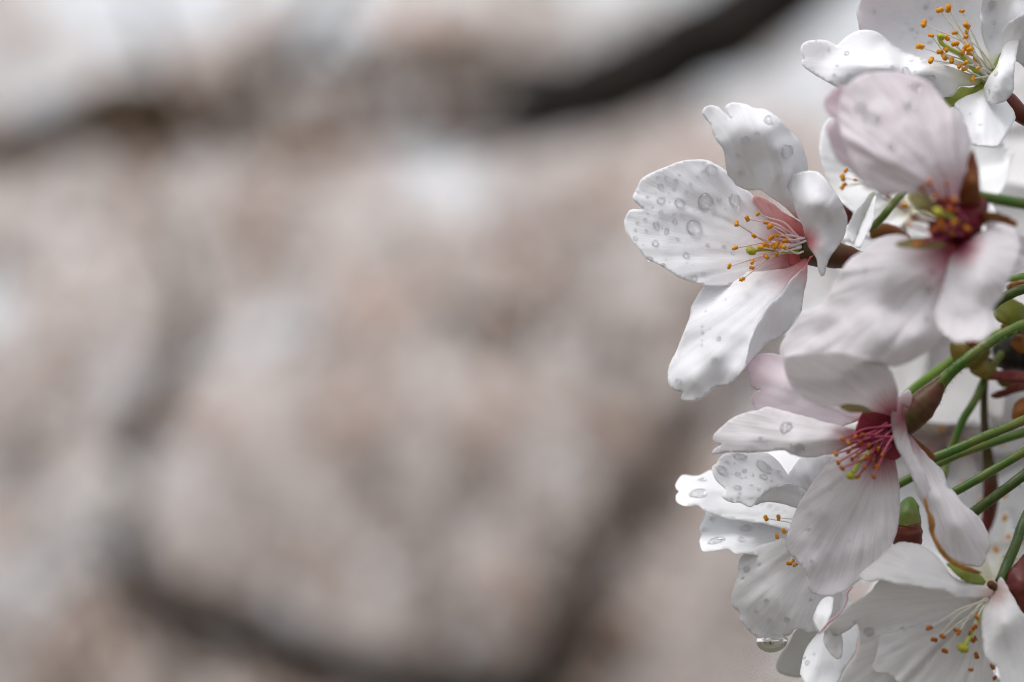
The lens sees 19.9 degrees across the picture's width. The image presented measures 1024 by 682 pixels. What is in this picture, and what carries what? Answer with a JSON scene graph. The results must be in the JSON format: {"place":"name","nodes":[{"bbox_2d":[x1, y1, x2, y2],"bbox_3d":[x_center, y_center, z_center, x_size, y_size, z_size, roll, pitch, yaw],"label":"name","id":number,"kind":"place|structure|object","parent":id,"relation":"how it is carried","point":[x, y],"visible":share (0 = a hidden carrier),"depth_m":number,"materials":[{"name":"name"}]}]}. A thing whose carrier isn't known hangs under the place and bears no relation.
{"place":"outdoors","nodes":[
{"label":"outdoors","id":0,"kind":"place"},
{"bbox_2d":[0,0,331,681],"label":"cherry tree","id":1,"kind":"object","parent":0,"point":[55,416],"visible":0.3,"depth_m":10.39,"materials":[{"name":"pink plant"}]},
{"bbox_2d":[0,0,840,165],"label":"cherry tree","id":2,"kind":"object","parent":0,"point":[668,55],"visible":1,"depth_m":3.77,"materials":[{"name":"plant"}]},
{"bbox_2d":[0,0,868,681],"label":"sky","id":3,"kind":"structure","parent":0,"point":[99,20],"materials":[{"name":"grey"}]},
{"bbox_2d":[0,135,873,681],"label":"cherry tree","id":4,"kind":"object","parent":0,"point":[560,649],"visible":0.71,"depth_m":4.75,"materials":[{"name":"pink plant"}]},
{"bbox_2d":[0,0,949,681],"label":"cherry tree","id":5,"kind":"object","parent":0,"point":[74,336],"visible":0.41,"depth_m":6.02,"materials":[{"name":"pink plant"}]},
{"bbox_2d":[195,11,759,681],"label":"cherry tree","id":6,"kind":"object","parent":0,"point":[385,535],"visible":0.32,"depth_m":11.16,"materials":[{"name":"pink plant"}]},
{"bbox_2d":[624,102,860,400],"bbox_3d":[0.035,-0.009,0.300,0.046,0.030,0.012,2,-8,-14],"label":"cherry blossom","id":7,"kind":"object","parent":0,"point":[757,279],"visible":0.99,"depth_m":0.30,"materials":[{"name":"white plant"}]},
{"bbox_2d":[652,240,658,246],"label":"water drop","id":8,"kind":"object","parent":7,"relation":"on","point":[655,243],"visible":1,"depth_m":0.30,"materials":[{"name":"white"}]},
{"bbox_2d":[653,221,658,227],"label":"water drop","id":9,"kind":"object","parent":7,"relation":"on","point":[655,224],"visible":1,"depth_m":0.30,"materials":[{"name":"white"}]},
{"bbox_2d":[656,197,664,203],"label":"water drop","id":10,"kind":"object","parent":7,"relation":"on","point":[659,200],"visible":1,"depth_m":0.30,"materials":[{"name":"white"}]},
{"bbox_2d":[664,227,668,234],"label":"water drop","id":11,"kind":"object","parent":7,"relation":"on","point":[666,231],"visible":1,"depth_m":0.30,"materials":[{"name":"white"}]},
{"bbox_2d":[675,379,681,384],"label":"water drop","id":12,"kind":"object","parent":7,"relation":"attached to","point":[678,381],"visible":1,"depth_m":0.30,"materials":[{"name":"white"}]},
{"bbox_2d":[674,198,684,207],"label":"water drop","id":13,"kind":"object","parent":7,"relation":"on","point":[679,203],"visible":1,"depth_m":0.30,"materials":[{"name":"white"}]},
{"bbox_2d":[683,252,688,257],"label":"water drop","id":14,"kind":"object","parent":7,"relation":"on","point":[685,254],"visible":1,"depth_m":0.30,"materials":[{"name":"white"}]},
{"bbox_2d":[686,220,701,234],"bbox_3d":[0.019,-0.012,0.301,0.002,0.002,0.001,0,-8,0],"label":"water drop","id":15,"kind":"object","parent":7,"relation":"on","point":[693,227],"visible":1,"depth_m":0.30,"materials":[{"name":"white"}]},
{"bbox_2d":[691,275,696,280],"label":"water drop","id":16,"kind":"object","parent":7,"relation":"on","point":[693,277],"visible":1,"depth_m":0.30,"materials":[{"name":"white"}]},
{"bbox_2d":[698,193,712,209],"bbox_3d":[0.020,-0.014,0.301,0.002,0.002,0.001,0,-8,0],"label":"water drop","id":17,"kind":"object","parent":7,"relation":"on","point":[705,201],"visible":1,"depth_m":0.30,"materials":[{"name":"white"}]},
{"bbox_2d":[705,165,717,175],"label":"water drop","id":18,"kind":"object","parent":7,"relation":"on","point":[711,170],"visible":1,"depth_m":0.30,"materials":[{"name":"white"}]},
{"bbox_2d":[711,357,716,363],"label":"water drop","id":19,"kind":"object","parent":7,"relation":"attached to","point":[714,360],"visible":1,"depth_m":0.30,"materials":[{"name":"white"}]},
{"bbox_2d":[729,194,740,206],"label":"water drop","id":20,"kind":"object","parent":7,"relation":"on","point":[734,200],"visible":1,"depth_m":0.30,"materials":[{"name":"white"}]},
{"bbox_2d":[741,137,749,143],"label":"water drop","id":21,"kind":"object","parent":7,"relation":"on","point":[745,140],"visible":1,"depth_m":0.29,"materials":[{"name":"white"}]},
{"bbox_2d":[764,115,772,124],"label":"water drop","id":22,"kind":"object","parent":7,"relation":"on","point":[768,119],"visible":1,"depth_m":0.29,"materials":[{"name":"white"}]},
{"bbox_2d":[782,144,793,158],"bbox_3d":[0.028,-0.019,0.295,0.001,0.002,0.001,0,-8,0],"label":"water drop","id":23,"kind":"object","parent":7,"relation":"on","point":[787,151],"visible":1,"depth_m":0.29,"materials":[{"name":"white"}]},
{"bbox_2d":[893,497,922,544],"bbox_3d":[0.041,0.019,0.303,0.003,0.006,0.004,0,-8,0],"label":"bud","id":24,"kind":"object","parent":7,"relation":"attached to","point":[909,530],"visible":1,"depth_m":0.30,"materials":[{"name":"green plant"}]},
{"bbox_2d":[906,328,1000,393],"bbox_3d":[0.053,0.001,0.315,0.022,0.010,0.008,0,-8,0],"label":"flower stalk","id":25,"kind":"object","parent":7,"relation":"attached to","point":[928,377],"visible":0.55,"depth_m":0.32,"materials":[{"name":"green plant"}]},
{"bbox_2d":[993,284,1023,310],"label":"flower stalk","id":26,"kind":"object","parent":7,"relation":"attached to","point":[1012,293],"visible":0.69,"depth_m":0.30,"materials":[{"name":"green plant"}]},
{"bbox_2d":[1009,272,1023,281],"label":"flower stalk","id":27,"kind":"object","parent":7,"relation":"attached to","point":[1019,276],"visible":0.45,"depth_m":0.31,"materials":[{"name":"green plant"}]},
{"bbox_2d":[617,83,995,681],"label":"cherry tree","id":28,"kind":"object","parent":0,"point":[684,469],"visible":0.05,"depth_m":10.29,"materials":[{"name":"plant"}]},
{"bbox_2d":[675,428,1023,681],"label":"cherry blossom","id":29,"kind":"object","parent":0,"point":[777,578],"visible":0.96,"depth_m":0.30,"materials":[{"name":"white plant"}]},
{"bbox_2d":[689,488,705,497],"bbox_3d":[0.019,0.016,0.307,0.002,0.001,0.001,0,-8,0],"label":"water drop","id":30,"kind":"object","parent":29,"relation":"on","point":[698,493],"visible":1,"depth_m":0.31,"materials":[{"name":"white"}]},
{"bbox_2d":[708,536,724,543],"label":"water drop","id":31,"kind":"object","parent":29,"relation":"on","point":[716,540],"visible":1,"depth_m":0.30,"materials":[{"name":"white"}]},
{"bbox_2d":[717,466,726,475],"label":"water drop","id":32,"kind":"object","parent":29,"relation":"on","point":[721,470],"visible":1,"depth_m":0.30,"materials":[{"name":"white"}]},
{"bbox_2d":[734,485,741,490],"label":"water drop","id":33,"kind":"object","parent":29,"relation":"on","point":[737,487],"visible":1,"depth_m":0.30,"materials":[{"name":"white"}]},
{"bbox_2d":[733,453,746,459],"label":"water drop","id":34,"kind":"object","parent":29,"relation":"on","point":[739,456],"visible":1,"depth_m":0.30,"materials":[{"name":"white"}]},
{"bbox_2d":[740,524,751,531],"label":"water drop","id":35,"kind":"object","parent":29,"relation":"on","point":[746,527],"visible":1,"depth_m":0.31,"materials":[{"name":"white"}]},
{"bbox_2d":[743,566,749,571],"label":"water drop","id":36,"kind":"object","parent":29,"relation":"on","point":[746,568],"visible":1,"depth_m":0.30,"materials":[{"name":"white"}]},
{"bbox_2d":[759,474,766,479],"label":"water drop","id":37,"kind":"object","parent":29,"relation":"on","point":[763,476],"visible":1,"depth_m":0.30,"materials":[{"name":"white"}]},
{"bbox_2d":[756,460,771,473],"bbox_3d":[0.026,0.013,0.301,0.002,0.002,0.001,0,-8,0],"label":"water drop","id":38,"kind":"object","parent":29,"relation":"on","point":[763,466],"visible":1,"depth_m":0.30,"materials":[{"name":"white"}]},
{"bbox_2d":[756,633,787,652],"bbox_3d":[0.027,0.031,0.303,0.003,0.002,0.003,0,-8,0],"label":"water drop","id":39,"kind":"object","parent":29,"relation":"attached to","point":[772,642],"visible":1,"depth_m":0.30,"materials":[{"name":"white"}]},
{"bbox_2d":[932,414,1023,464],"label":"flower stalk","id":40,"kind":"object","parent":29,"relation":"on","point":[972,441],"visible":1,"depth_m":0.30,"materials":[{"name":"green plant"}]},
{"bbox_2d":[819,118,909,246],"bbox_3d":[0.038,-0.017,0.312,0.010,0.016,0.010,0,-8,0],"label":"cherry blossom","id":41,"kind":"object","parent":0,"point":[856,197],"visible":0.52,"depth_m":0.31,"materials":[{"name":"white plant"}]},
{"bbox_2d":[711,316,1023,596],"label":"cherry blossom","id":42,"kind":"object","parent":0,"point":[819,401],"visible":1,"depth_m":0.29,"materials":[{"name":"white plant"}]},
{"bbox_2d":[780,422,792,433],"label":"water drop","id":43,"kind":"object","parent":42,"relation":"on","point":[785,427],"visible":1,"depth_m":0.29,"materials":[{"name":"white"}]},
{"bbox_2d":[790,443,805,452],"bbox_3d":[0.028,0.011,0.290,0.002,0.001,0.001,0,-8,0],"label":"water drop","id":44,"kind":"object","parent":42,"relation":"attached to","point":[798,447],"visible":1,"depth_m":0.29,"materials":[{"name":"white"}]},
{"bbox_2d":[969,468,1023,515],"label":"flower stalk","id":45,"kind":"object","parent":42,"relation":"attached to","point":[997,494],"visible":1,"depth_m":0.30,"materials":[{"name":"green plant"}]},
{"bbox_2d":[781,71,1023,366],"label":"cherry blossom","id":46,"kind":"object","parent":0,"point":[882,306],"visible":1,"depth_m":0.28,"materials":[{"name":"white plant"}]},
{"bbox_2d":[854,102,865,112],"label":"water drop","id":47,"kind":"object","parent":46,"relation":"on","point":[860,107],"visible":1,"depth_m":0.28,"materials":[{"name":"white"}]},
{"bbox_2d":[861,111,879,123],"bbox_3d":[0.034,-0.021,0.275,0.002,0.001,0.001,0,-8,0],"label":"water drop","id":48,"kind":"object","parent":46,"relation":"on","point":[870,117],"visible":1,"depth_m":0.28,"materials":[{"name":"white"}]},
{"bbox_2d":[888,143,894,149],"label":"water drop","id":49,"kind":"object","parent":46,"relation":"on","point":[891,146],"visible":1,"depth_m":0.27,"materials":[{"name":"white"}]},
{"bbox_2d":[904,100,914,107],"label":"water drop","id":50,"kind":"object","parent":46,"relation":"on","point":[909,104],"visible":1,"depth_m":0.28,"materials":[{"name":"white"}]},
{"bbox_2d":[909,83,921,90],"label":"water drop","id":51,"kind":"object","parent":46,"relation":"on","point":[916,86],"visible":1,"depth_m":0.28,"materials":[{"name":"white"}]},
{"bbox_2d":[923,286,931,292],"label":"water drop","id":52,"kind":"object","parent":46,"relation":"on","point":[927,289],"visible":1,"depth_m":0.28,"materials":[{"name":"white"}]},
{"bbox_2d":[784,181,1023,426],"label":"cherry blossom","id":53,"kind":"object","parent":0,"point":[958,394],"visible":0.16,"depth_m":0.34,"materials":[{"name":"white plant"}]},
{"bbox_2d":[800,0,1023,147],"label":"cherry blossom","id":54,"kind":"object","parent":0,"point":[959,33],"visible":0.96,"depth_m":0.30,"materials":[{"name":"white plant"}]},
{"bbox_2d":[902,67,909,73],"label":"water drop","id":55,"kind":"object","parent":54,"relation":"attached to","point":[905,70],"visible":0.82,"depth_m":0.30,"materials":[{"name":"white"}]},
{"bbox_2d":[923,75,935,81],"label":"water drop","id":56,"kind":"object","parent":54,"relation":"attached to","point":[929,78],"visible":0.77,"depth_m":0.30,"materials":[{"name":"white"}]},
{"bbox_2d":[989,1,994,8],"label":"water drop","id":57,"kind":"object","parent":54,"relation":"on","point":[991,4],"visible":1,"depth_m":0.30,"materials":[{"name":"white"}]},
{"bbox_2d":[813,497,1023,681],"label":"cherry blossom","id":58,"kind":"object","parent":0,"point":[955,629],"visible":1,"depth_m":0.29,"materials":[{"name":"white plant"}]},
{"bbox_2d":[864,627,873,636],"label":"water drop","id":59,"kind":"object","parent":58,"relation":"on","point":[868,631],"visible":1,"depth_m":0.30,"materials":[{"name":"white"}]},
{"bbox_2d":[952,447,1023,494],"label":"flower stalk","id":60,"kind":"object","parent":58,"relation":"attached to","point":[990,471],"visible":1,"depth_m":0.30,"materials":[{"name":"green plant"}]},
{"bbox_2d":[832,391,1023,586],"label":"cherry blossom","id":61,"kind":"object","parent":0,"point":[933,437],"visible":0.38,"depth_m":0.34,"materials":[{"name":"white plant"}]},
{"bbox_2d":[846,143,1013,250],"bbox_3d":[0.049,-0.015,0.321,0.027,0.021,0.014,3,-9,-20],"label":"cherry blossom","id":62,"kind":"object","parent":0,"point":[993,165],"visible":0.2,"depth_m":0.32,"materials":[{"name":"white plant"}]},
{"bbox_2d":[868,466,1023,681],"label":"cherry blossom","id":63,"kind":"object","parent":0,"point":[1006,521],"visible":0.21,"depth_m":0.34,"materials":[{"name":"white plant"}]},
{"bbox_2d":[943,61,1023,184],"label":"cherry blossom","id":64,"kind":"object","parent":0,"point":[1014,139],"visible":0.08,"depth_m":0.36,"materials":[{"name":"white plant"}]},
{"bbox_2d":[950,280,1023,418],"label":"cherry twig","id":65,"kind":"object","parent":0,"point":[1010,377],"visible":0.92,"depth_m":0.32,"materials":[{"name":"green plant"}]},
{"bbox_2d":[941,350,1004,478],"bbox_3d":[0.050,0.008,0.316,0.008,0.014,0.003,0,-8,0],"label":"flower stalk","id":66,"kind":"object","parent":65,"relation":"attached to","point":[974,400],"visible":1,"depth_m":0.32,"materials":[{"name":"green plant"}]},
{"bbox_2d":[980,357,998,532],"bbox_3d":[0.052,0.012,0.321,0.002,0.019,0.007,0,-8,0],"label":"flower stalk","id":67,"kind":"object","parent":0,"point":[990,484],"visible":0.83,"depth_m":0.32,"materials":[{"name":"plant"}]},
{"bbox_2d":[962,444,1017,539],"bbox_3d":[0.063,0.021,0.341,0.040,0.040,0.034,0,-8,0],"label":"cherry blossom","id":68,"kind":"object","parent":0,"point":[1008,537],"visible":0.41,"depth_m":0.33,"materials":[{"name":"white plant"}]}
]}

